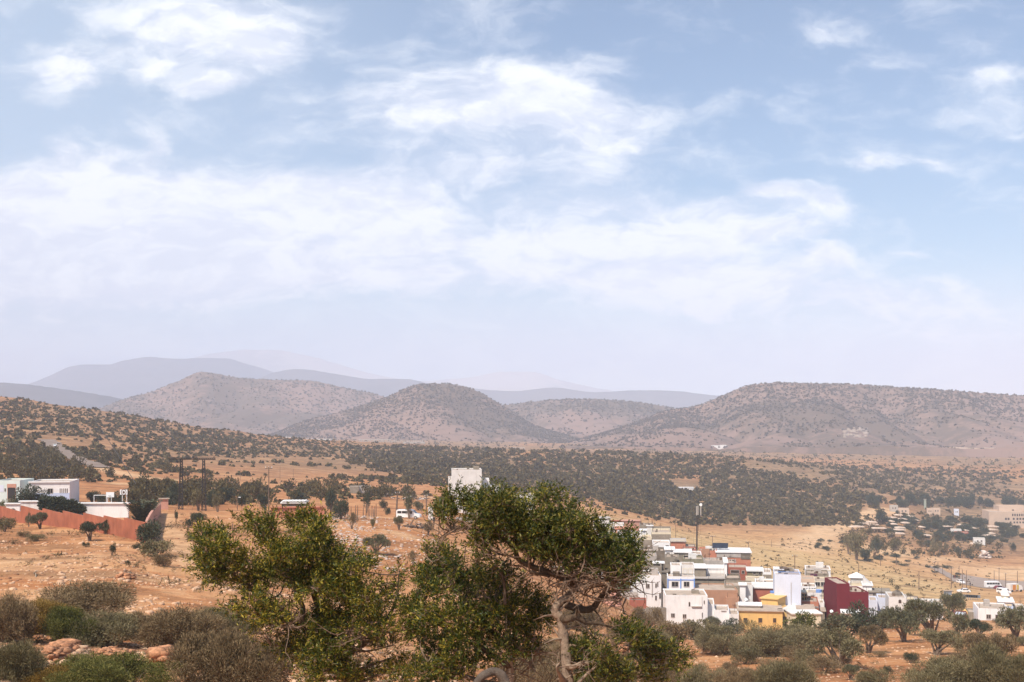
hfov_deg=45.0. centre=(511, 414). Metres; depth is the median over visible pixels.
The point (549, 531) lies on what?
argan tree
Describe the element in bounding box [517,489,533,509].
house
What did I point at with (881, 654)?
bush
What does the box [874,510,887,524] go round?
valley tree
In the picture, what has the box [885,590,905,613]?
house
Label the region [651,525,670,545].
house
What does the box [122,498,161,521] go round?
tree
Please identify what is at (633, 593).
yard wall
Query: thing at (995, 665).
bush
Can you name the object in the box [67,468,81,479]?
scrub bush
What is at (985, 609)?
house
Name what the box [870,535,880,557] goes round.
valley tree
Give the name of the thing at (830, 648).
pebbles
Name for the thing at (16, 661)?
bush
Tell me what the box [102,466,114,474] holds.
scrub bush
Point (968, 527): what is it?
valley tree
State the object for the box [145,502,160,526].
side wall
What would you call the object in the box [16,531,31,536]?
bush
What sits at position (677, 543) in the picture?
house
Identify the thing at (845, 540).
valley tree
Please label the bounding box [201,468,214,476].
scrub bush
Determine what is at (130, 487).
scrub bush
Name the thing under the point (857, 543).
valley tree
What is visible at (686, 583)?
window
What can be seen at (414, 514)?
van
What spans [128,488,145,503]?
scrub bush
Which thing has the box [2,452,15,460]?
scrub bush
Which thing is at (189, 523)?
tree
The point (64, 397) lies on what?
hill
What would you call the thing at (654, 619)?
bush
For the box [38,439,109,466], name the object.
country road
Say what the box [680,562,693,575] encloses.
roof room
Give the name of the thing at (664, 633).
bush
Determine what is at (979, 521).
valley tree
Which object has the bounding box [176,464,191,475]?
scrub bush
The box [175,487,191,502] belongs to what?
scrub bush
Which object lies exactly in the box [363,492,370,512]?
tree
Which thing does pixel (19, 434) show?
hillside scrub
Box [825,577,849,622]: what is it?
house
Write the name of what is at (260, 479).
scrub bush
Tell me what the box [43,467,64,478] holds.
scrub bush
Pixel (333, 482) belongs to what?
scrub bush
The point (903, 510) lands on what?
house
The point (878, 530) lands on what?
scrub bush
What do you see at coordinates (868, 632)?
argan tree
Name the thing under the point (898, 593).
roof room
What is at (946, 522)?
valley tree
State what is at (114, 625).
bush
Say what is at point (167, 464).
scrub bush
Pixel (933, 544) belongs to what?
valley tree
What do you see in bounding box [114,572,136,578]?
rock outcrop
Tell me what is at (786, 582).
house
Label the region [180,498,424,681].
argan tree
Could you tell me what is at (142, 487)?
scrub bush
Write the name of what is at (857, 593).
house
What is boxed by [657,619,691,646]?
bush
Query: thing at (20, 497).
bush
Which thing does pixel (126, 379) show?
mountain
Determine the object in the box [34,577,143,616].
bush
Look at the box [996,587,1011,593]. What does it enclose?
van
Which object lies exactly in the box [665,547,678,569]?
house
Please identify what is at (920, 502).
valley tree
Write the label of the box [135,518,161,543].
bush
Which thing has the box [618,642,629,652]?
rock outcrop
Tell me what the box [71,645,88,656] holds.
rock outcrop
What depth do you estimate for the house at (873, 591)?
265.99 m
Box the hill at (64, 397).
[0,383,122,408]
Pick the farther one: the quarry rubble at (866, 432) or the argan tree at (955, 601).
the quarry rubble at (866, 432)
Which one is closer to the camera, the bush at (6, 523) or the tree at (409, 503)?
the bush at (6, 523)
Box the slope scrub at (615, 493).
[341,444,1023,526]
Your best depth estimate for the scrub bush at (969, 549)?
649.89 m
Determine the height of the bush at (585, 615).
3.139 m
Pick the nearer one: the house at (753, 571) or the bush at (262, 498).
the house at (753, 571)
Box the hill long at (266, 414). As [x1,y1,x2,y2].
[100,372,382,434]
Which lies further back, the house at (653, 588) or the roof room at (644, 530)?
the roof room at (644, 530)
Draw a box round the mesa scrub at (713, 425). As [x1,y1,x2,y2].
[559,381,1023,448]
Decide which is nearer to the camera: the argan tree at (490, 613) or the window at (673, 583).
the argan tree at (490, 613)
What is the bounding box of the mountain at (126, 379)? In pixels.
[29,357,273,398]
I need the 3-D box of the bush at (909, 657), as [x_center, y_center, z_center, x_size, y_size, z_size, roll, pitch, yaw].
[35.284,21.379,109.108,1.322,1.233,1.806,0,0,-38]
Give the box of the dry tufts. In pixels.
[654,523,1011,600]
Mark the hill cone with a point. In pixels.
(444, 430)
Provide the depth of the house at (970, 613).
235.92 m
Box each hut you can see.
[350,486,358,492]
[359,485,370,492]
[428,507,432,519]
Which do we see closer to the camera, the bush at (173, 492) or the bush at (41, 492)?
the bush at (41, 492)
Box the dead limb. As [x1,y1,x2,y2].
[473,667,509,681]
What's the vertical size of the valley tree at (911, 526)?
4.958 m
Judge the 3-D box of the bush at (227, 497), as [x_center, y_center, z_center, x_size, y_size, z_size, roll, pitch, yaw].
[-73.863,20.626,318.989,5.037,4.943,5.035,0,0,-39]
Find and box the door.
[7,487,15,498]
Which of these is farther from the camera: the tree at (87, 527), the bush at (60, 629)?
the tree at (87, 527)
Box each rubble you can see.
[325,514,438,574]
[842,427,868,437]
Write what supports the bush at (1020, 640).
on the ground at (1010, 566)
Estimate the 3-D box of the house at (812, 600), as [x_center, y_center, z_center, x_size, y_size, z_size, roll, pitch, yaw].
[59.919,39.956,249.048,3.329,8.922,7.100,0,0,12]
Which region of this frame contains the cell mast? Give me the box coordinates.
[696,503,701,550]
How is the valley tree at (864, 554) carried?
on the ground at (1010, 566)
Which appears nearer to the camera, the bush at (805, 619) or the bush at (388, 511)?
the bush at (805, 619)
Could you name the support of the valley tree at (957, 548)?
on the ground at (1010, 566)
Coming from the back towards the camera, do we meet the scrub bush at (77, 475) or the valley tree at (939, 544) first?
the valley tree at (939, 544)
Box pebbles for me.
[463,556,1023,681]
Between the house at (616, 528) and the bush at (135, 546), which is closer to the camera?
the bush at (135, 546)
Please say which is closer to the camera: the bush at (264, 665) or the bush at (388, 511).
the bush at (264, 665)
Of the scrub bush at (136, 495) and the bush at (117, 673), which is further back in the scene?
the scrub bush at (136, 495)
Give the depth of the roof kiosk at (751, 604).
235.79 m
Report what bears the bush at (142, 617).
on the ground at (1010, 566)
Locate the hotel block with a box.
[993,505,1023,511]
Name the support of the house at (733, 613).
on the ground at (1010, 566)
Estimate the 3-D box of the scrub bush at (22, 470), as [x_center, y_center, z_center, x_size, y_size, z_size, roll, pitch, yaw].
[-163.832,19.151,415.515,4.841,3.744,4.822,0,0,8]
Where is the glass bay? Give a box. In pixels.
[801,590,807,599]
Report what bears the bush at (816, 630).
on the ground at (1010, 566)
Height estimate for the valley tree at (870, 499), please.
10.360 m
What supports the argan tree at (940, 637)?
on the ground at (1010, 566)
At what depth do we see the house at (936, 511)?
884.89 m
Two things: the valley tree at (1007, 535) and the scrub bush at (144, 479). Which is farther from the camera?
the valley tree at (1007, 535)
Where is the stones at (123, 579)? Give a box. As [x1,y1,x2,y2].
[0,515,479,681]
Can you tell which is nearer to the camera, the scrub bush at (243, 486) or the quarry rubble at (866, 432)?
the scrub bush at (243, 486)
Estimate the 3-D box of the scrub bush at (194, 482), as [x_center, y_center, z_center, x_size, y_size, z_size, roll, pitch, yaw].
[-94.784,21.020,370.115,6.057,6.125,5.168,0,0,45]
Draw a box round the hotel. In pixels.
[982,509,1023,527]
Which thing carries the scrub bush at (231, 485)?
on the ground at (1010, 566)
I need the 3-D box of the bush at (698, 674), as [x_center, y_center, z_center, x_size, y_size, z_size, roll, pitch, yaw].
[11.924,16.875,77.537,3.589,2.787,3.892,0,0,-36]
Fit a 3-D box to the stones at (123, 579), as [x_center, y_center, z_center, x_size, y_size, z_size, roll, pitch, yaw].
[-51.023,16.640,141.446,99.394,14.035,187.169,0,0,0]
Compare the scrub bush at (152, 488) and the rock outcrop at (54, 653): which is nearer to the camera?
the rock outcrop at (54, 653)
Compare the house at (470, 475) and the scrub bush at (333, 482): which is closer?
the house at (470, 475)
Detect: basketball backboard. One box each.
[106,492,113,501]
[120,489,126,501]
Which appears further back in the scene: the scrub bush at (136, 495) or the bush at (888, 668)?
the scrub bush at (136, 495)
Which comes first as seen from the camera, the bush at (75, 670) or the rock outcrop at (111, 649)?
the bush at (75, 670)
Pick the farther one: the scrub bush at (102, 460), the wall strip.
the scrub bush at (102, 460)
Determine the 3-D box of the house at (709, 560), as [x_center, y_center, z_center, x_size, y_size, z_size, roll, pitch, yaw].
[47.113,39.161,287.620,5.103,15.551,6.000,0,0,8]
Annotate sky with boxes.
[0,0,1023,395]
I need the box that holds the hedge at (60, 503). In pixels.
[37,495,87,513]
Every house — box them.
[448,474,451,495]
[451,465,481,513]
[482,478,488,485]
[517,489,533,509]
[593,516,609,529]
[609,521,623,531]
[614,526,636,531]
[629,568,660,606]
[639,519,652,534]
[641,532,651,546]
[641,545,664,569]
[642,558,661,605]
[645,546,656,560]
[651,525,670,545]
[652,540,669,546]
[663,588,707,627]
[664,546,674,553]
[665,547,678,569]
[667,571,694,588]
[670,538,686,548]
[673,549,691,561]
[682,543,695,550]
[683,553,702,562]
[692,547,701,554]
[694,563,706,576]
[694,574,724,582]
[694,579,737,604]
[699,546,716,557]
[703,549,724,564]
[708,598,713,623]
[714,547,751,566]
[714,604,728,624]
[724,580,750,601]
[726,583,738,608]
[727,560,746,580]
[729,608,738,623]
[735,602,783,628]
[746,566,763,575]
[752,582,772,601]
[762,564,771,578]
[773,567,800,604]
[801,575,814,582]
[801,582,815,589]
[801,596,818,610]
[805,561,830,576]
[806,568,828,576]
[806,584,821,598]
[814,576,824,598]
[818,595,823,611]
[823,585,824,606]
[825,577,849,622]
[850,586,868,616]
[861,576,872,590]
[868,588,890,595]
[869,596,876,617]
[876,587,884,613]
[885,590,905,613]
[889,505,897,511]
[898,508,908,514]
[914,594,931,619]
[926,508,932,514]
[932,508,939,514]
[954,509,958,515]
[967,608,973,619]
[973,537,984,544]
[973,599,1006,619]
[996,596,1014,608]
[1013,601,1023,610]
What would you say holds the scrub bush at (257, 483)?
on the ground at (1010, 566)
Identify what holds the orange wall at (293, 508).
on the ground at (1010, 566)
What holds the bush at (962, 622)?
on the ground at (1010, 566)
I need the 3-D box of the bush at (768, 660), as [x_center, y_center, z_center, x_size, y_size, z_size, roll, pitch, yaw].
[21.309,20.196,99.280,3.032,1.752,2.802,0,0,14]
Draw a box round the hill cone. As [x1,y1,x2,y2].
[273,384,572,442]
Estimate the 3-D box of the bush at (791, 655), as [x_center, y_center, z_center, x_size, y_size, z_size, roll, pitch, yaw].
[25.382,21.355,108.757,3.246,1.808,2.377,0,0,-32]
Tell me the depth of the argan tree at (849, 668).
93.20 m
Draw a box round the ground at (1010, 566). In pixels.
[0,396,1023,681]
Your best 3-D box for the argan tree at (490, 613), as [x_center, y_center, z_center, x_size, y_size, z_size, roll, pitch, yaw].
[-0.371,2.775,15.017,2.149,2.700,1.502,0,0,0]
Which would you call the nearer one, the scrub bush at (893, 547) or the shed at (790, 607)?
the shed at (790, 607)
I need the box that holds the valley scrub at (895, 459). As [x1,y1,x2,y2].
[324,438,1022,471]
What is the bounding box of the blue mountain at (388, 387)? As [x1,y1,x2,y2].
[258,369,719,408]
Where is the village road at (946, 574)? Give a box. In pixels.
[928,565,968,582]
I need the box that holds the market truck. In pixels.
[1006,583,1022,591]
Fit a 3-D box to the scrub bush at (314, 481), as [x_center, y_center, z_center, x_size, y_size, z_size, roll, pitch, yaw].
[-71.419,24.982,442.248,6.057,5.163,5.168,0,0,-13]
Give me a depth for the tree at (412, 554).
160.86 m
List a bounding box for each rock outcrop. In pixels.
[0,674,25,681]
[39,646,71,662]
[41,638,83,652]
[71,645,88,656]
[89,646,135,657]
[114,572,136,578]
[138,644,178,668]
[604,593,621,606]
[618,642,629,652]
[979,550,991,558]
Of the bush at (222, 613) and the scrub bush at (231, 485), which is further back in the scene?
the scrub bush at (231, 485)
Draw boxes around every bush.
[0,516,17,531]
[0,587,39,642]
[0,637,48,681]
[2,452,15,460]
[5,439,18,449]
[5,447,17,456]
[7,461,22,473]
[9,483,41,502]
[15,449,30,457]
[16,467,29,475]
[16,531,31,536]
[18,597,84,635]
[19,662,78,681]
[24,485,49,499]
[24,533,47,541]
[26,464,41,477]
[26,473,39,480]
[27,442,38,448]
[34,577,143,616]
[37,468,52,479]
[39,603,101,644]
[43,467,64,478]
[43,651,127,681]
[46,445,59,454]
[49,457,63,467]
[52,455,63,467]
[59,459,71,468]
[64,463,81,477]
[64,608,140,647]
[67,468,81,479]
[68,454,83,465]
[73,458,86,468]
[74,648,182,681]
[80,464,97,474]
[80,467,94,481]
[82,542,89,546]
[86,450,98,456]
[86,490,100,501]
[96,455,108,463]
[96,493,110,501]
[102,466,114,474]
[110,447,121,453]
[111,453,122,461]
[112,490,125,501]
[119,488,135,499]
[122,607,172,639]
[127,493,138,501]
[128,455,140,466]
[128,480,142,489]
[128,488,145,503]
[131,480,147,496]
[131,542,139,548]
[134,601,228,648]
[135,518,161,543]
[138,539,175,556]
[139,470,150,483]
[145,482,163,497]
[145,494,155,500]
[150,477,168,490]
[151,550,176,566]
[154,487,169,498]
[158,488,169,501]
[162,462,173,471]
[162,626,264,681]
[163,463,172,472]
[163,479,178,488]
[164,482,180,504]
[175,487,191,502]
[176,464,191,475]
[177,478,189,488]
[183,489,201,503]
[188,475,203,487]
[190,605,242,629]
[193,481,213,490]
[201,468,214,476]
[201,626,295,681]
[204,476,213,482]
[206,490,217,506]
[207,479,228,491]
[215,489,225,500]
[216,480,235,494]
[219,486,236,501]
[221,475,233,483]
[228,614,261,632]
[229,478,239,486]
[229,495,236,504]
[238,493,246,505]
[239,482,249,490]
[243,481,260,499]
[249,476,266,489]
[253,480,262,487]
[256,493,269,506]
[261,487,276,504]
[280,478,296,488]
[287,489,301,499]
[289,489,311,499]
[297,485,309,495]
[302,480,315,490]
[305,478,320,488]
[311,481,329,499]
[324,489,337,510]
[325,485,339,495]
[327,476,343,486]
[331,498,348,518]
[361,483,377,495]
[363,489,373,495]
[374,490,385,498]
[378,480,392,487]
[378,485,391,497]
[378,499,387,507]
[383,507,390,514]
[384,486,396,492]
[398,481,414,496]
[414,500,423,509]
[492,643,561,681]
[536,632,584,670]
[561,606,607,631]
[572,652,648,681]
[573,671,598,681]
[603,616,647,646]
[627,628,675,661]
[632,605,664,627]
[640,660,684,681]
[674,661,733,681]
[681,618,710,639]
[691,622,747,654]
[701,648,719,652]
[712,664,760,681]
[718,617,742,633]
[720,660,742,669]
[727,639,764,663]
[731,618,818,657]
[750,656,820,681]
[758,656,787,670]
[780,643,809,654]
[781,648,815,662]
[782,610,817,631]
[793,648,819,662]
[798,625,825,638]
[805,653,844,673]
[812,612,859,635]
[841,599,882,634]
[842,658,852,666]
[851,668,896,681]
[855,665,883,681]
[869,606,895,628]
[871,650,887,656]
[875,524,883,531]
[882,665,892,672]
[890,542,898,550]
[898,654,985,681]
[902,652,919,662]
[914,548,921,555]
[927,548,935,554]
[944,611,973,632]
[950,642,980,668]
[953,635,968,649]
[962,551,972,557]
[964,639,1023,681]
[966,547,973,554]
[972,542,982,549]
[991,618,1007,625]
[996,541,1003,548]
[1008,542,1016,550]
[1013,635,1023,645]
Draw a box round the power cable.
[98,424,135,483]
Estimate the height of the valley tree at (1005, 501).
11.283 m
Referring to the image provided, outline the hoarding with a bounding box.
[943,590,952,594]
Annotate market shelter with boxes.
[871,527,886,532]
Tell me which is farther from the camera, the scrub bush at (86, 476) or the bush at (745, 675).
the scrub bush at (86, 476)
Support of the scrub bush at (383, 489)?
on the ground at (1010, 566)
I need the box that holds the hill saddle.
[505,399,672,437]
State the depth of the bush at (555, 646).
85.34 m
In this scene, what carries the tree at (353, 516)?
on the ground at (1010, 566)
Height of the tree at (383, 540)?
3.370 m
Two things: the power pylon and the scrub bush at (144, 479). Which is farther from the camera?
the scrub bush at (144, 479)
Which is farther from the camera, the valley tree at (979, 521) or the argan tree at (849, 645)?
the valley tree at (979, 521)
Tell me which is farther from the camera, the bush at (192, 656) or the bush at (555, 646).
the bush at (555, 646)
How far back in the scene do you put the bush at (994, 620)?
175.63 m
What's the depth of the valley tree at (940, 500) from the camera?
1012.29 m
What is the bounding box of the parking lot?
[960,574,1023,589]
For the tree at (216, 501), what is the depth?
254.91 m
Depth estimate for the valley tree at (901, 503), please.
895.28 m
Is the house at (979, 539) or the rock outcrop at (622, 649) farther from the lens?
the house at (979, 539)
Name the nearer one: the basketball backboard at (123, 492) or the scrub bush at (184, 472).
the basketball backboard at (123, 492)
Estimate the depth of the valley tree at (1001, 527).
844.75 m
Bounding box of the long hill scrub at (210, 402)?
[98,371,386,434]
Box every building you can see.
[0,478,33,505]
[28,479,78,501]
[711,445,726,448]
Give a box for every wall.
[0,505,146,539]
[4,503,21,510]
[18,500,38,509]
[78,502,129,517]
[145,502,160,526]
[158,498,169,509]
[270,506,325,518]
[620,592,637,599]
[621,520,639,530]
[646,607,665,624]
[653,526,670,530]
[660,569,669,606]
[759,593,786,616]
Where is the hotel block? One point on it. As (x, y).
(1016, 508)
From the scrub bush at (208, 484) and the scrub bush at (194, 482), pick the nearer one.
the scrub bush at (208, 484)
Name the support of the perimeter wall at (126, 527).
on the ground at (1010, 566)
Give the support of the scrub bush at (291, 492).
on the ground at (1010, 566)
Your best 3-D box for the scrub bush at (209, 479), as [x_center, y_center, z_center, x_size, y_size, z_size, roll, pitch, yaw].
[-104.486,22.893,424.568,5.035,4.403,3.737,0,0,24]
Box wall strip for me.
[820,607,825,623]
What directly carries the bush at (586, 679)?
on the ground at (1010, 566)
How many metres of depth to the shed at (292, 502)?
245.14 m
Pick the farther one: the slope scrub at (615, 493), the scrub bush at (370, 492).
the slope scrub at (615, 493)
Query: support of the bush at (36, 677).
on the ground at (1010, 566)
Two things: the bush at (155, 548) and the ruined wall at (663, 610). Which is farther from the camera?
the ruined wall at (663, 610)
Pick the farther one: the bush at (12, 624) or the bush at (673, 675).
the bush at (673, 675)
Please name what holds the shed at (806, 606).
on the ground at (1010, 566)
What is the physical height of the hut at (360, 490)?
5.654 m
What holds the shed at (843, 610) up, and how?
on the ground at (1010, 566)
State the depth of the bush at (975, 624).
142.32 m
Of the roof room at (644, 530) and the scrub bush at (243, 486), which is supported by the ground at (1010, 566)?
the scrub bush at (243, 486)
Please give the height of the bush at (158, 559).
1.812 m
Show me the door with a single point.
(10, 490)
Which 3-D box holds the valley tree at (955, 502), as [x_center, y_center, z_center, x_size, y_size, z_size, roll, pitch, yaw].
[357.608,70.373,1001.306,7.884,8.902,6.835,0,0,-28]
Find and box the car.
[957,588,970,592]
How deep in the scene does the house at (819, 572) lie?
286.01 m
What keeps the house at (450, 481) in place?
on the ground at (1010, 566)
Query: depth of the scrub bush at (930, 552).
616.54 m
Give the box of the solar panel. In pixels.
[712,543,722,548]
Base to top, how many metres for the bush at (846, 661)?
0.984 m
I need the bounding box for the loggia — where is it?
[706,564,723,574]
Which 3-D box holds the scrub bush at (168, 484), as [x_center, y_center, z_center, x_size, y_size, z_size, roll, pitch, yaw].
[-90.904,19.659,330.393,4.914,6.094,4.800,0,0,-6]
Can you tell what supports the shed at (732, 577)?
on the ground at (1010, 566)
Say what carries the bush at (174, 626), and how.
on the ground at (1010, 566)
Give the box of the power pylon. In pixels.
[170,457,215,510]
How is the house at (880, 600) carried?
on the ground at (1010, 566)
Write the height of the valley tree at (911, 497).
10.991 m
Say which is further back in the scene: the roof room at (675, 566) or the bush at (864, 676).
the roof room at (675, 566)
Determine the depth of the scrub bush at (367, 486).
407.40 m
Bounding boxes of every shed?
[280,499,308,505]
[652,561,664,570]
[725,574,740,580]
[783,605,795,624]
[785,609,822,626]
[796,604,814,608]
[840,609,859,616]
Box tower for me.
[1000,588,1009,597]
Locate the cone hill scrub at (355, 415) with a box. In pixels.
[266,382,579,442]
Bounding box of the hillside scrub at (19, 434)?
[0,396,450,505]
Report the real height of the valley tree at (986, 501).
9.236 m
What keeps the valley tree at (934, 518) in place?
on the ground at (1010, 566)
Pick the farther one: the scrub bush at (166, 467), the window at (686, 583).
the scrub bush at (166, 467)
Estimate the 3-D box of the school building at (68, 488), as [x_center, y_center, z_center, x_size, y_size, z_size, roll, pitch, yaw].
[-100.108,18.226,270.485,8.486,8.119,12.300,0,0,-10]
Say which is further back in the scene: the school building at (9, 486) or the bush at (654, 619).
the school building at (9, 486)
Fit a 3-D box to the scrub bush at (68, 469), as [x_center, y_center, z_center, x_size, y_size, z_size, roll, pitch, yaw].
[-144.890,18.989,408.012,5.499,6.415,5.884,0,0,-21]
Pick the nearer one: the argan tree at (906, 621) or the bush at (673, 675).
the bush at (673, 675)
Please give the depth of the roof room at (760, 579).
261.28 m
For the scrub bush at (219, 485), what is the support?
on the ground at (1010, 566)
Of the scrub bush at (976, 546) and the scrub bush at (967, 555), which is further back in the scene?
the scrub bush at (976, 546)
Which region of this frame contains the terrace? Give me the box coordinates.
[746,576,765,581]
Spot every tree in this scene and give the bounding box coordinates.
[25,511,31,526]
[28,512,47,528]
[79,521,95,540]
[94,520,108,533]
[109,543,116,555]
[122,498,161,521]
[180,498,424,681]
[182,518,193,530]
[189,512,207,522]
[190,488,203,510]
[211,494,221,511]
[347,512,358,528]
[361,533,390,553]
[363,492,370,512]
[370,517,375,526]
[393,515,403,529]
[396,531,560,681]
[402,486,413,518]
[407,550,417,564]
[409,474,697,681]
[423,518,433,534]
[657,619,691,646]
[702,616,721,625]
[804,625,866,667]
[842,664,860,679]
[843,531,851,553]
[847,527,867,559]
[858,624,888,652]
[859,548,869,558]
[865,494,876,504]
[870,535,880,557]
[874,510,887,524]
[875,605,928,641]
[883,527,897,533]
[891,538,901,550]
[892,517,899,523]
[893,495,902,503]
[897,498,907,506]
[902,597,953,631]
[904,523,916,529]
[905,493,914,504]
[912,529,924,535]
[917,499,923,504]
[918,628,962,654]
[919,492,930,502]
[924,522,933,527]
[928,515,941,521]
[930,539,937,554]
[931,521,940,528]
[934,496,943,503]
[937,539,942,551]
[938,533,949,540]
[939,592,966,621]
[941,520,954,525]
[943,497,953,507]
[945,515,956,520]
[950,497,957,505]
[954,534,966,540]
[954,545,961,552]
[955,492,964,499]
[961,523,974,530]
[962,497,973,506]
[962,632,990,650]
[963,533,973,539]
[964,515,975,521]
[968,530,982,536]
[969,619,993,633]
[971,518,985,526]
[974,495,984,505]
[976,525,989,532]
[984,498,990,506]
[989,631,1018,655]
[994,604,1023,639]
[997,525,1009,529]
[1001,496,1010,504]
[1003,532,1016,538]
[1005,528,1017,535]
[1007,496,1016,504]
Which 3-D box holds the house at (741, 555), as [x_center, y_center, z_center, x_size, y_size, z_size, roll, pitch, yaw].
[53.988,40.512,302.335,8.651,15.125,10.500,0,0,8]
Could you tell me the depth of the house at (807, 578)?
268.00 m
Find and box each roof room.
[639,529,646,534]
[670,562,680,575]
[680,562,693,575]
[738,582,746,601]
[746,582,752,601]
[755,574,772,583]
[892,590,901,595]
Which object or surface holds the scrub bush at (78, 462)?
on the ground at (1010, 566)
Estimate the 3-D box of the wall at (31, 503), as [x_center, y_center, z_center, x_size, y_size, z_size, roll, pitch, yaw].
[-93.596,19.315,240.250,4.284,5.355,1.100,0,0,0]
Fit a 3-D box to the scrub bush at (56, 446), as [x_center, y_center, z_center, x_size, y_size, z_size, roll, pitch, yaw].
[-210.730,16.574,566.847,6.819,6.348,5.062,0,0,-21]
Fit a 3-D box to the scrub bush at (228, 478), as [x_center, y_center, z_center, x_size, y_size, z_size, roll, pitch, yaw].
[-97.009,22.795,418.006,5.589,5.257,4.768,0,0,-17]
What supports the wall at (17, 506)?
on the ground at (1010, 566)
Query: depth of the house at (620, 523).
362.43 m
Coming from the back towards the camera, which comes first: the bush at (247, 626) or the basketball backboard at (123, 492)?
the basketball backboard at (123, 492)
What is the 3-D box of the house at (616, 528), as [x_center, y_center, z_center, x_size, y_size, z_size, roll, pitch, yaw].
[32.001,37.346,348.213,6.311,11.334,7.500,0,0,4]
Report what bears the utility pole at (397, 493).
on the ground at (1010, 566)
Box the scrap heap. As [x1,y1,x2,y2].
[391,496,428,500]
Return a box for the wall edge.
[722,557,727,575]
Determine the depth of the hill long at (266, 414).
3500.84 m
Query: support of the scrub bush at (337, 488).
on the ground at (1010, 566)
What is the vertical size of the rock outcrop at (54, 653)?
0.624 m
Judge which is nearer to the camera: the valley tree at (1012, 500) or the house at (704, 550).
the house at (704, 550)
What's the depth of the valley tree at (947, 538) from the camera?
714.40 m
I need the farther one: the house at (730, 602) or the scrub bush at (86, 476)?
the scrub bush at (86, 476)
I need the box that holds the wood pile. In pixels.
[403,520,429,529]
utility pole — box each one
[265,466,272,512]
[395,492,399,516]
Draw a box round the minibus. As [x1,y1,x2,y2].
[984,581,1001,586]
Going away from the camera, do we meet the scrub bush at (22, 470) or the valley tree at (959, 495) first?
the scrub bush at (22, 470)
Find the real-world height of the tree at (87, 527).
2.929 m
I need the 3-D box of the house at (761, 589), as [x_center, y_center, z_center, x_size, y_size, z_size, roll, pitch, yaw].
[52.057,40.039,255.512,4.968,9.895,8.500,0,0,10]
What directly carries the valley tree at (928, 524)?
on the ground at (1010, 566)
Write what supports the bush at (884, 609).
on the ground at (1010, 566)
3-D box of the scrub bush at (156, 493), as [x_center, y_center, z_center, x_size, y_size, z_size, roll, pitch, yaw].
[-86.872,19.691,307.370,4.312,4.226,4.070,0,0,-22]
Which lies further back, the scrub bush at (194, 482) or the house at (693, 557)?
the scrub bush at (194, 482)
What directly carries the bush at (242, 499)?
on the ground at (1010, 566)
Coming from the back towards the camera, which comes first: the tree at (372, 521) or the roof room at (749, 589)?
the roof room at (749, 589)
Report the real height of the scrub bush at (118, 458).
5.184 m
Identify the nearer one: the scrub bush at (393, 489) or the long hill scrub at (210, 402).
the scrub bush at (393, 489)
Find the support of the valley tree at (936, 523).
on the ground at (1010, 566)
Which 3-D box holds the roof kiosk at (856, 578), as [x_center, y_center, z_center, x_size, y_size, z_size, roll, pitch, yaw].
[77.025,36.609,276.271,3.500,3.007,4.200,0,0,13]
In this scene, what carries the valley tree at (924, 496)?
on the ground at (1010, 566)
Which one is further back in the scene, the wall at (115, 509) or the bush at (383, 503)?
the bush at (383, 503)
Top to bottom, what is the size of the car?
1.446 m
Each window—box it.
[671,581,678,586]
[684,581,689,586]
[730,570,738,573]
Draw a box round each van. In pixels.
[396,509,421,518]
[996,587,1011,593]
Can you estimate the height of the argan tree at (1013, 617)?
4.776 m
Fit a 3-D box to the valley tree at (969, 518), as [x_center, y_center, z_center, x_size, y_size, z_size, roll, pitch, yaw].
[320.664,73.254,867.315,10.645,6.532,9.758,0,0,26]
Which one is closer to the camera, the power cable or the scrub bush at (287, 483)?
the power cable
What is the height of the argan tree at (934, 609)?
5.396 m
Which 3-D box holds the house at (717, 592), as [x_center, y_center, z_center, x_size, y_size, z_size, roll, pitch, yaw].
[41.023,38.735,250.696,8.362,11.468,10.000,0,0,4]
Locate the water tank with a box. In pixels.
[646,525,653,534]
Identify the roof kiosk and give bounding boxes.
[738,602,761,607]
[848,572,864,585]

